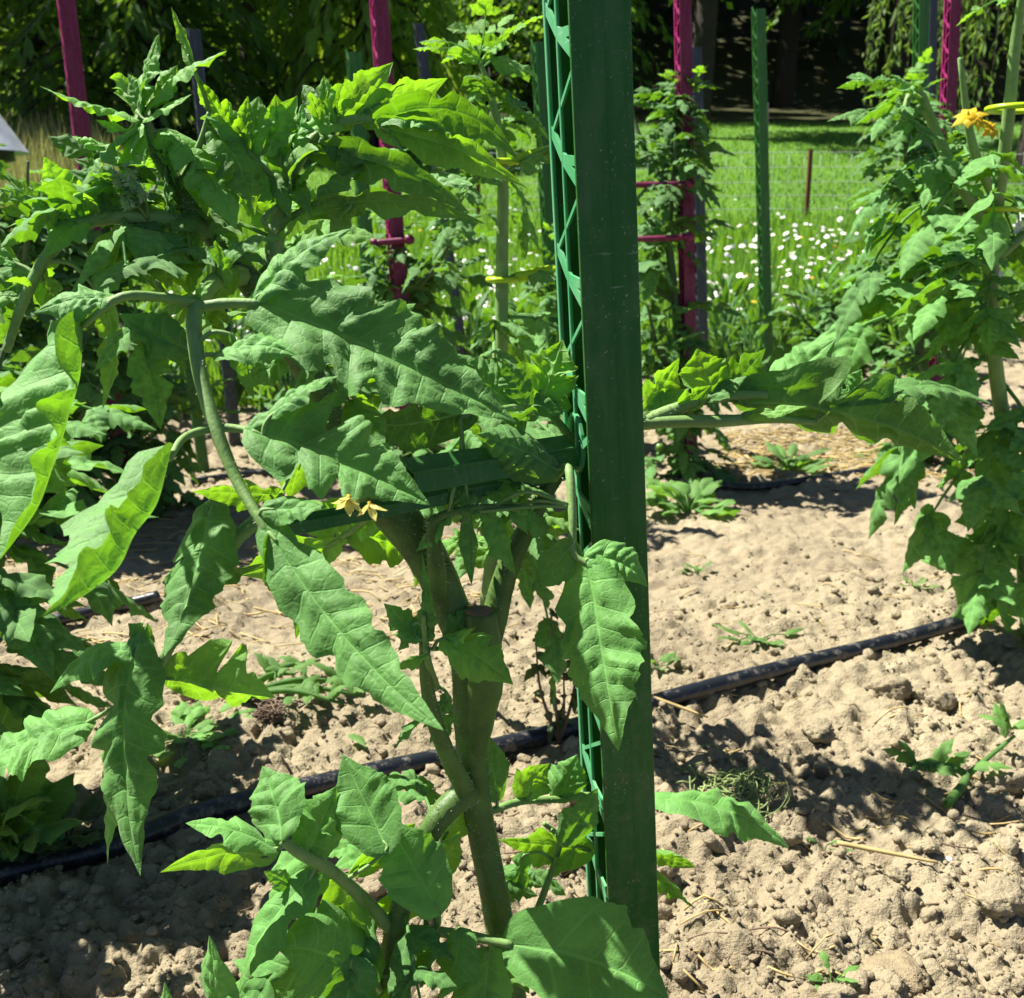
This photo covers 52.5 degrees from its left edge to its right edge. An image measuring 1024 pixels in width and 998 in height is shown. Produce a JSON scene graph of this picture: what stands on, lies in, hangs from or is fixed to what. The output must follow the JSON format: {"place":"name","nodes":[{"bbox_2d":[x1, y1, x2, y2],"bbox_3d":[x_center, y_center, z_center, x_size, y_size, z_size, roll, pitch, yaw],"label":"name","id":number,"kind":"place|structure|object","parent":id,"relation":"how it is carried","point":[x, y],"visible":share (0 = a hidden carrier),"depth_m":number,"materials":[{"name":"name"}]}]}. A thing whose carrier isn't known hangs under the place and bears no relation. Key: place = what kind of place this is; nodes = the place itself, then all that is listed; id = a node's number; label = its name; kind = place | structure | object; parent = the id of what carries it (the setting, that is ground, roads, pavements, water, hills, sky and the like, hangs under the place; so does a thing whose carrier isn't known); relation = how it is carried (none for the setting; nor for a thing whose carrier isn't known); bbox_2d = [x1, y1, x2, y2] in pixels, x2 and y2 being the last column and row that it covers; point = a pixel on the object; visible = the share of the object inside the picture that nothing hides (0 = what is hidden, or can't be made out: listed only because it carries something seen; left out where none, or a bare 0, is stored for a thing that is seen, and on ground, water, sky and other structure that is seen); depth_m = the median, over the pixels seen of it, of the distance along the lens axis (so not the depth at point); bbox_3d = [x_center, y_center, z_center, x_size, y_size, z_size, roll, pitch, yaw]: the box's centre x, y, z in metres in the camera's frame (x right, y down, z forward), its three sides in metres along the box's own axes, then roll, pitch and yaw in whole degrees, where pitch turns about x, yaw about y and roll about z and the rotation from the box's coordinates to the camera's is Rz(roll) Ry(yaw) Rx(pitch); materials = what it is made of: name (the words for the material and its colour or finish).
{"place":"outdoors","nodes":[
{"label":"outdoors","id":0,"kind":"place"},
{"bbox_2d":[0,90,137,231],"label":"dry bank grass","id":1,"kind":"structure","parent":0,"point":[31,133],"depth_m":12.11,"materials":[{"name":"plant"}]},
{"bbox_2d":[0,0,1023,997],"bbox_3d":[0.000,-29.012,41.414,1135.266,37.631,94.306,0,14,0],"label":"ground","id":2,"kind":"structure","parent":0,"point":[681,540],"depth_m":1.47,"materials":[{"name":"soil"}]},
{"bbox_2d":[0,115,30,162],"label":"shed roof","id":3,"kind":"object","parent":2,"relation":"on","point":[12,149],"visible":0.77,"depth_m":5.66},
{"bbox_2d":[0,684,86,861],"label":"weed","id":4,"kind":"object","parent":2,"relation":"on","point":[16,821],"visible":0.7,"depth_m":1.10,"materials":[{"name":"green plant"}]},
{"bbox_2d":[3,793,118,862],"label":"weed","id":5,"kind":"object","parent":2,"relation":"on","point":[89,805],"visible":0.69,"depth_m":1.11,"materials":[{"name":"green plant"}]},
{"bbox_2d":[0,334,157,853],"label":"tomato plant","id":6,"kind":"object","parent":2,"relation":"on","point":[28,631],"visible":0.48,"depth_m":1.10,"materials":[{"name":"green plant"}]},
{"bbox_2d":[56,0,127,482],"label":"garden stake","id":7,"kind":"object","parent":2,"relation":"on","point":[71,49],"visible":0.26,"depth_m":2.28,"materials":[{"name":"plastic"}]},
{"bbox_2d":[0,161,184,543],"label":"tomato plant","id":8,"kind":"object","parent":2,"relation":"on","point":[89,389],"visible":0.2,"depth_m":2.25,"materials":[{"name":"green plant"}]},
{"bbox_2d":[54,590,160,624],"bbox_3d":[-0.842,0.210,1.789,0.456,0.044,0.042,-7,16,-27],"label":"irrigation hose","id":9,"kind":"object","parent":2,"relation":"on","point":[149,598],"visible":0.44,"depth_m":1.86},
{"bbox_2d":[0,0,234,126],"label":"conifer tree","id":10,"kind":"object","parent":2,"relation":"on","point":[41,46],"visible":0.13,"depth_m":15.66,"materials":[{"name":"green plant"}]},
{"bbox_2d":[0,143,248,516],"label":"tomato plant","id":11,"kind":"object","parent":2,"relation":"on","point":[111,450],"visible":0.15,"depth_m":2.46,"materials":[{"name":"green plant"}]},
{"bbox_2d":[0,0,305,149],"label":"conifer tree","id":12,"kind":"object","parent":2,"relation":"on","point":[148,21],"visible":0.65,"depth_m":13.94,"materials":[{"name":"green plant"}]},
{"bbox_2d":[126,301,188,409],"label":"meadow weed","id":13,"kind":"object","parent":2,"relation":"on","point":[174,365],"visible":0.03,"depth_m":3.92,"materials":[{"name":"green plant"}]},
{"bbox_2d":[98,700,255,768],"bbox_3d":[-0.447,0.311,1.392,0.210,0.034,0.195,5,15,19],"label":"weed","id":14,"kind":"object","parent":2,"relation":"on","point":[190,714],"visible":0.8,"depth_m":1.40,"materials":[{"name":"green plant"}]},
{"bbox_2d":[184,359,209,472],"bbox_3d":[-0.920,-0.197,3.050,0.030,0.484,0.027,-10,17,-22],"label":"garden stake","id":15,"kind":"object","parent":2,"relation":"on","point":[201,452],"visible":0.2,"depth_m":3.04,"materials":[{"name":"green plastic"}]},
{"bbox_2d":[192,780,220,800],"bbox_3d":[-0.360,0.344,1.223,0.028,0.022,0.026,4,15,15],"label":"soil clod","id":16,"kind":"object","parent":2,"relation":"on","point":[205,790],"visible":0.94,"depth_m":1.22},
{"bbox_2d":[187,27,241,446],"bbox_3d":[-0.942,-0.743,3.323,0.036,1.419,0.032,-8,16,-23],"label":"garden stake","id":17,"kind":"object","parent":2,"relation":"on","point":[195,43],"visible":0.44,"depth_m":3.37,"materials":[{"name":"metal"}]},
{"bbox_2d":[182,295,257,404],"bbox_3d":[-1.111,-0.594,4.021,0.360,0.517,0.338,-12,18,-40],"label":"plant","id":18,"kind":"object","parent":2,"relation":"on","point":[240,388],"visible":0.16,"depth_m":4.05,"materials":[{"name":"green plant"}]},
{"bbox_2d":[88,0,354,109],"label":"conifer tree","id":19,"kind":"object","parent":2,"relation":"on","point":[248,6],"visible":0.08,"depth_m":21.95,"materials":[{"name":"green plant"}]},
{"bbox_2d":[2,513,525,649],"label":"soil","id":20,"kind":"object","parent":2,"relation":"on","point":[216,619],"visible":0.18,"depth_m":1.99,"materials":[{"name":"soil"}]},
{"bbox_2d":[252,698,289,723],"bbox_3d":[-0.328,0.287,1.409,0.052,0.024,0.049,0,14,0],"label":"root ball","id":21,"kind":"object","parent":2,"relation":"on","point":[271,712],"visible":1,"depth_m":1.40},
{"bbox_2d":[202,243,347,410],"bbox_3d":[-0.637,-0.332,3.065,0.550,0.869,0.541,4,15,16],"label":"tomato plant","id":22,"kind":"object","parent":2,"relation":"on","point":[265,401],"visible":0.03,"depth_m":3.03,"materials":[{"name":"green plant"}]},
{"bbox_2d":[248,652,365,709],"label":"weed","id":23,"kind":"object","parent":2,"relation":"on","point":[309,688],"visible":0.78,"depth_m":1.48,"materials":[{"name":"green plant"}]},
{"bbox_2d":[345,49,377,305],"bbox_3d":[-0.573,-0.991,4.091,0.051,1.458,0.044,-8,16,-21],"label":"garden stake","id":24,"kind":"object","parent":2,"relation":"on","point":[353,62],"visible":0.34,"depth_m":4.02,"materials":[{"name":"green plastic"}]},
{"bbox_2d":[265,0,478,155],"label":"conifer tree","id":25,"kind":"object","parent":2,"relation":"on","point":[327,19],"visible":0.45,"depth_m":14.43,"materials":[{"name":"green plant"}]},
{"bbox_2d":[369,0,412,456],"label":"garden stake","id":26,"kind":"object","parent":2,"relation":"on","point":[380,31],"visible":0.3,"depth_m":2.37,"materials":[{"name":"plastic"}]},
{"bbox_2d":[370,234,414,246],"bbox_3d":[-0.282,-0.609,2.449,0.105,0.028,0.039,0,14,0],"label":"cross arm","id":27,"kind":"object","parent":26,"relation":"attached to","point":[409,239],"visible":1,"depth_m":2.44},
{"bbox_2d":[343,167,496,502],"bbox_3d":[-0.196,-0.345,2.550,0.554,0.983,0.414,10,17,34],"label":"tomato plant","id":28,"kind":"object","parent":2,"relation":"on","point":[415,286],"visible":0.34,"depth_m":2.49,"materials":[{"name":"green plant"}]},
{"bbox_2d":[413,23,467,354],"bbox_3d":[-0.281,-1.143,4.433,0.037,1.651,0.032,-13,18,-19],"label":"garden stake","id":29,"kind":"object","parent":2,"relation":"on","point":[422,55],"visible":0.29,"depth_m":4.24,"materials":[{"name":"metal"}]},
{"bbox_2d":[83,311,808,416],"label":"plot edge grass","id":30,"kind":"structure","parent":2,"relation":"on","point":[220,388],"depth_m":4.21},
{"bbox_2d":[442,286,494,358],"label":"meadow weed","id":31,"kind":"object","parent":2,"relation":"on","point":[478,348],"visible":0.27,"depth_m":4.64,"materials":[{"name":"green plant"}]},
{"bbox_2d":[400,0,543,117],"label":"conifer tree","id":32,"kind":"object","parent":2,"relation":"on","point":[489,67],"visible":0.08,"depth_m":24.70,"materials":[{"name":"green plant"}]},
{"bbox_2d":[286,0,659,971],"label":"garden stake","id":33,"kind":"object","parent":2,"relation":"on","point":[590,106],"visible":0.62,"depth_m":0.69,"materials":[{"name":"green plastic"}]},
{"bbox_2d":[464,307,492,352],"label":"meadow weed","id":34,"kind":"object","parent":2,"relation":"on","point":[487,318],"visible":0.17,"depth_m":5.16,"materials":[{"name":"green plant"}]},
{"bbox_2d":[0,616,965,886],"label":"irrigation hose","id":35,"kind":"object","parent":2,"relation":"on","point":[162,826],"visible":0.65,"depth_m":1.29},
{"bbox_2d":[0,7,991,997],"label":"tomato plant","id":36,"kind":"object","parent":2,"relation":"on","point":[314,433],"visible":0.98,"depth_m":0.61,"materials":[{"name":"green plant"}]},
{"bbox_2d":[10,561,994,977],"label":"fallen twigs","id":37,"kind":"object","parent":2,"relation":"on","point":[520,851],"depth_m":1.10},
{"bbox_2d":[3,0,1016,72],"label":"distant woods","id":38,"kind":"object","parent":2,"relation":"on","point":[847,38],"visible":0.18,"depth_m":27.48,"materials":[{"name":"green plant"}]},
{"bbox_2d":[0,372,1023,997],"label":"soil clods","id":39,"kind":"object","parent":2,"relation":"on","point":[20,952],"visible":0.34,"depth_m":1.09,"materials":[{"name":"soil"}]},
{"bbox_2d":[390,0,641,710],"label":"tomato plant","id":40,"kind":"object","parent":2,"relation":"on","point":[532,331],"visible":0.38,"depth_m":1.25,"materials":[{"name":"green plant"}]},
{"bbox_2d":[485,264,555,282],"bbox_3d":[0.014,-0.277,1.271,0.093,0.023,0.041,0,14,0],"label":"plant clip","id":41,"kind":"object","parent":40,"relation":"attached to","point":[520,276],"visible":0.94,"depth_m":1.26,"materials":[{"name":"plastic"}]},
{"bbox_2d":[494,145,548,165],"bbox_3d":[0.009,-0.411,1.242,0.086,0.026,0.038,-10,17,-36],"label":"plant clip","id":42,"kind":"object","parent":40,"relation":"attached to","point":[514,160],"visible":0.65,"depth_m":1.23,"materials":[{"name":"plastic"}]},
{"bbox_2d":[17,194,1023,342],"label":"scattered daisies","id":43,"kind":"object","parent":2,"relation":"on","point":[707,248],"visible":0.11,"depth_m":6.80,"materials":[{"name":"white plant"}]},
{"bbox_2d":[508,295,546,363],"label":"meadow weed","id":44,"kind":"object","parent":2,"relation":"on","point":[512,305],"visible":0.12,"depth_m":4.66,"materials":[{"name":"green plant"}]},
{"bbox_2d":[190,467,870,490],"bbox_3d":[0.095,-0.063,2.898,1.946,0.028,0.243,0,14,0],"label":"irrigation hose","id":45,"kind":"object","parent":2,"relation":"on","point":[726,485],"visible":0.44,"depth_m":2.84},
{"bbox_2d":[530,39,562,425],"bbox_3d":[0.128,-0.731,3.322,0.044,1.376,0.039,-10,17,-20],"label":"garden stake","id":46,"kind":"object","parent":2,"relation":"on","point":[541,114],"visible":0.43,"depth_m":3.23,"materials":[{"name":"green plastic"}]},
{"bbox_2d":[524,608,577,743],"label":"withered weed","id":47,"kind":"object","parent":2,"relation":"on","point":[557,727],"visible":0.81,"depth_m":1.35,"materials":[{"name":"brown plant"}]},
{"bbox_2d":[434,0,673,103],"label":"conifer tree","id":48,"kind":"object","parent":2,"relation":"on","point":[524,32],"visible":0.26,"depth_m":22.05,"materials":[{"name":"green plant"}]},
{"bbox_2d":[516,222,651,427],"bbox_3d":[0.200,-0.442,3.264,0.423,0.855,0.508,-7,16,-27],"label":"tomato plant","id":49,"kind":"object","parent":2,"relation":"on","point":[541,295],"visible":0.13,"depth_m":3.21,"materials":[{"name":"green plant"}]},
{"bbox_2d":[651,651,679,670],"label":"weed","id":50,"kind":"object","parent":2,"relation":"on","point":[666,657],"visible":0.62,"depth_m":1.63,"materials":[{"name":"green plant"}]},
{"bbox_2d":[643,293,710,354],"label":"meadow weed","id":51,"kind":"object","parent":2,"relation":"on","point":[667,304],"visible":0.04,"depth_m":4.63,"materials":[{"name":"green plant"}]},
{"bbox_2d":[652,695,707,717],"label":"dry stalk","id":52,"kind":"object","parent":2,"relation":"on","point":[678,706],"visible":0.96,"depth_m":1.44,"materials":[{"name":"plant"}]},
{"bbox_2d":[674,0,697,476],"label":"garden stake","id":53,"kind":"object","parent":2,"relation":"on","point":[683,70],"visible":0.39,"depth_m":2.68,"materials":[{"name":"plastic"}]},
{"bbox_2d":[636,178,694,188],"bbox_3d":[0.364,-0.785,2.591,0.177,0.025,0.039,0,14,0],"label":"cross arm","id":54,"kind":"object","parent":53,"relation":"attached to","point":[687,183],"visible":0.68,"depth_m":2.58},
{"bbox_2d":[638,232,693,241],"bbox_3d":[0.369,-0.659,2.623,0.179,0.027,0.039,0,14,0],"label":"cross arm","id":55,"kind":"object","parent":53,"relation":"attached to","point":[688,237],"visible":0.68,"depth_m":2.61},
{"bbox_2d":[634,66,746,483],"bbox_3d":[0.436,-0.559,2.785,0.416,1.245,0.476,0,14,0],"label":"tomato plant","id":56,"kind":"object","parent":2,"relation":"on","point":[653,279],"visible":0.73,"depth_m":2.70,"materials":[{"name":"green plant"}]},
{"bbox_2d":[645,477,741,516],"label":"weed","id":57,"kind":"object","parent":2,"relation":"on","point":[698,491],"visible":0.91,"depth_m":2.56,"materials":[{"name":"green plant"}]},
{"bbox_2d":[668,0,732,137],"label":"broadleaf tree","id":58,"kind":"object","parent":2,"relation":"on","point":[705,25],"visible":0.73,"depth_m":17.03,"materials":[{"name":"brown plant"}]},
{"bbox_2d":[692,47,708,353],"bbox_3d":[0.769,-1.049,4.273,0.045,1.526,0.040,-9,16,-17],"label":"garden stake","id":59,"kind":"object","parent":2,"relation":"on","point":[701,292],"visible":0.2,"depth_m":4.27,"materials":[{"name":"metal"}]},
{"bbox_2d":[707,270,749,348],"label":"meadow weed","id":60,"kind":"object","parent":2,"relation":"on","point":[741,284],"visible":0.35,"depth_m":5.29,"materials":[{"name":"green plant"}]},
{"bbox_2d":[664,744,792,820],"bbox_3d":[0.251,0.336,1.230,0.162,0.049,0.136,10,17,35],"label":"weed clump","id":61,"kind":"object","parent":2,"relation":"on","point":[738,776],"visible":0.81,"depth_m":1.21,"materials":[{"name":"plant"}]},
{"bbox_2d":[708,303,752,362],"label":"meadow weed","id":62,"kind":"object","parent":2,"relation":"on","point":[728,343],"visible":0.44,"depth_m":5.01,"materials":[{"name":"green plant"}]},
{"bbox_2d":[444,150,1023,216],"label":"wire fence","id":63,"kind":"object","parent":2,"relation":"on","point":[808,181],"visible":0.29,"depth_m":9.54,"materials":[{"name":"metal"}]},
{"bbox_2d":[721,307,777,358],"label":"meadow weed","id":64,"kind":"object","parent":2,"relation":"on","point":[745,336],"visible":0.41,"depth_m":4.71,"materials":[{"name":"green plant"}]},
{"bbox_2d":[712,620,803,653],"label":"weed","id":65,"kind":"object","parent":2,"relation":"on","point":[754,639],"visible":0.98,"depth_m":1.74,"materials":[{"name":"green plant"}]},
{"bbox_2d":[751,7,772,370],"bbox_3d":[1.074,-1.181,4.439,0.046,1.703,0.039,-10,16,-17],"label":"garden stake","id":66,"kind":"object","parent":2,"relation":"on","point":[759,57],"visible":0.79,"depth_m":4.38,"materials":[{"name":"green metal"}]},
{"bbox_2d":[734,282,794,355],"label":"meadow weed","id":67,"kind":"object","parent":2,"relation":"on","point":[746,296],"visible":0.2,"depth_m":5.20,"materials":[{"name":"green plant"}]},
{"bbox_2d":[773,321,797,346],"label":"meadow weed","id":68,"kind":"object","parent":2,"relation":"on","point":[786,338],"visible":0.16,"depth_m":4.94,"materials":[{"name":"green plant"}]},
{"bbox_2d":[770,0,801,108],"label":"broadleaf tree","id":69,"kind":"object","parent":2,"relation":"on","point":[783,82],"visible":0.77,"depth_m":24.99,"materials":[{"name":"brown plant"}]},
{"bbox_2d":[776,825,802,846],"bbox_3d":[0.297,0.363,1.118,0.029,0.025,0.027,0,14,0],"label":"soil clod","id":70,"kind":"object","parent":2,"relation":"on","point":[791,835],"visible":0.77,"depth_m":1.11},
{"bbox_2d":[750,441,833,472],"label":"weed","id":71,"kind":"object","parent":2,"relation":"on","point":[803,462],"visible":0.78,"depth_m":3.00,"materials":[{"name":"green plant"}]},
{"bbox_2d":[795,278,834,332],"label":"meadow weed","id":72,"kind":"object","parent":2,"relation":"on","point":[808,291],"visible":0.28,"depth_m":5.42,"materials":[{"name":"green plant"}]},
{"bbox_2d":[793,253,840,310],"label":"meadow weed","id":73,"kind":"object","parent":2,"relation":"on","point":[821,266],"visible":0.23,"depth_m":5.82,"materials":[{"name":"green plant"}]},
{"bbox_2d":[802,718,835,744],"bbox_3d":[0.407,0.311,1.378,0.043,0.039,0.038,0,14,0],"label":"soil clod","id":74,"kind":"object","parent":2,"relation":"on","point":[818,730],"visible":1,"depth_m":1.37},
{"bbox_2d":[747,282,907,388],"bbox_3d":[1.380,-0.588,4.232,0.815,0.852,0.595,7,16,26],"label":"tomato plant","id":75,"kind":"object","parent":2,"relation":"on","point":[828,315],"visible":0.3,"depth_m":4.18,"materials":[{"name":"green plant"}]},
{"bbox_2d":[805,950,859,988],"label":"weed","id":76,"kind":"object","parent":2,"relation":"on","point":[817,976],"visible":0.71,"depth_m":0.92,"materials":[{"name":"green plant"}]},
{"bbox_2d":[707,426,984,481],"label":"straw mulch","id":77,"kind":"object","parent":2,"relation":"on","point":[768,472],"visible":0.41,"depth_m":3.24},
{"bbox_2d":[872,317,896,349],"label":"meadow weed","id":78,"kind":"object","parent":2,"relation":"on","point":[880,343],"visible":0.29,"depth_m":5.62,"materials":[{"name":"green plant"}]},
{"bbox_2d":[837,840,938,863],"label":"dry stalk","id":79,"kind":"object","parent":2,"relation":"on","point":[864,848],"visible":1,"depth_m":1.08,"materials":[{"name":"plant"}]},
{"bbox_2d":[863,674,913,700],"bbox_3d":[0.555,0.279,1.531,0.073,0.046,0.053,5,15,19],"label":"soil clod","id":80,"kind":"object","parent":2,"relation":"on","point":[895,686],"visible":0.93,"depth_m":1.51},
{"bbox_2d":[879,291,906,351],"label":"meadow weed","id":81,"kind":"object","parent":2,"relation":"on","point":[899,335],"visible":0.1,"depth_m":5.54,"materials":[{"name":"green plant"}]},
{"bbox_2d":[766,0,1023,107],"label":"conifer tree","id":82,"kind":"object","parent":2,"relation":"on","point":[835,6],"visible":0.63,"depth_m":23.19,"materials":[{"name":"green plant"}]},
{"bbox_2d":[858,949,932,997],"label":"clod","id":83,"kind":"object","parent":2,"relation":"on","point":[909,969],"visible":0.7,"depth_m":0.93,"materials":[{"name":"soil"}]},
{"bbox_2d":[885,866,911,884],"bbox_3d":[0.390,0.380,1.048,0.026,0.021,0.023,0,14,0],"label":"soil clod","id":84,"kind":"object","parent":2,"relation":"on","point":[899,874],"visible":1,"depth_m":1.04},
{"bbox_2d":[808,0,1023,638],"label":"tomato plant","id":85,"kind":"object","parent":2,"relation":"on","point":[981,560],"visible":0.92,"depth_m":1.45,"materials":[{"name":"green plant"}]},
{"bbox_2d":[983,204,1023,212],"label":"plant clip","id":86,"kind":"object","parent":85,"relation":"attached to","point":[1013,208],"visible":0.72,"depth_m":1.40,"materials":[{"name":"plastic"}]},
{"bbox_2d":[984,102,1023,114],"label":"plant clip","id":87,"kind":"object","parent":85,"relation":"attached to","point":[996,109],"visible":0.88,"depth_m":1.33,"materials":[{"name":"plastic"}]},
{"bbox_2d":[908,0,929,375],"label":"garden stake","id":88,"kind":"object","parent":2,"relation":"on","point":[921,11],"visible":0.16,"depth_m":3.69,"materials":[{"name":"green plastic"}]},
{"bbox_2d":[827,47,1023,470],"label":"tomato plant","id":89,"kind":"object","parent":2,"relation":"on","point":[886,260],"visible":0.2,"depth_m":2.95,"materials":[{"name":"green plant"}]},
{"bbox_2d":[922,840,938,853],"bbox_3d":[0.438,0.364,1.088,0.017,0.012,0.016,5,15,21],"label":"soil clod","id":90,"kind":"object","parent":2,"relation":"on","point":[928,846],"visible":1,"depth_m":1.08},
{"bbox_2d":[924,0,937,363],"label":"garden stake","id":91,"kind":"object","parent":2,"relation":"on","point":[933,31],"visible":0.02,"depth_m":4.43,"materials":[{"name":"metal"}]},
{"bbox_2d":[857,0,1023,178],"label":"willow tree","id":92,"kind":"object","parent":2,"relation":"on","point":[1020,147],"visible":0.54,"depth_m":12.64,"materials":[{"name":"green plant"}]},
{"bbox_2d":[924,686,957,711],"bbox_3d":[0.608,0.287,1.474,0.052,0.040,0.040,0,14,0],"label":"soil clod","id":93,"kind":"object","parent":2,"relation":"on","point":[943,700],"visible":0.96,"depth_m":1.46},
{"bbox_2d":[928,0,961,381],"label":"garden stake","id":94,"kind":"object","parent":2,"relation":"on","point":[950,50],"visible":0.24,"depth_m":2.97,"materials":[{"name":"plastic"}]},
{"bbox_2d":[883,700,1023,808],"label":"weed","id":95,"kind":"object","parent":2,"relation":"on","point":[941,762],"visible":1,"depth_m":1.24,"materials":[{"name":"green plant"}]},
{"bbox_2d":[974,875,1023,919],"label":"soil clod","id":96,"kind":"object","parent":2,"relation":"on","point":[996,897],"visible":1,"depth_m":1.00,"materials":[{"name":"soil"}]},
{"bbox_2d":[979,765,1023,795],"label":"soil clod","id":97,"kind":"object","parent":2,"relation":"on","point":[993,781],"visible":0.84,"depth_m":1.23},
{"bbox_2d":[999,268,1023,324],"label":"meadow weed","id":98,"kind":"object","parent":2,"relation":"on","point":[1004,302],"visible":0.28,"depth_m":5.83,"materials":[{"name":"green plant"}]},
{"bbox_2d":[3,200,1023,417],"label":"meadow grass","id":99,"kind":"structure","parent":0,"point":[323,269],"depth_m":7.35,"materials":[{"name":"plant"}]},
{"bbox_2d":[9,109,1023,257],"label":"lawn grass","id":100,"kind":"structure","parent":0,"point":[713,206],"depth_m":12.03,"materials":[{"name":"plant"}]},
{"bbox_2d":[510,512,1023,995],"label":"soil","id":101,"kind":"structure","parent":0,"point":[675,950],"depth_m":1.15,"materials":[{"name":"soil"}]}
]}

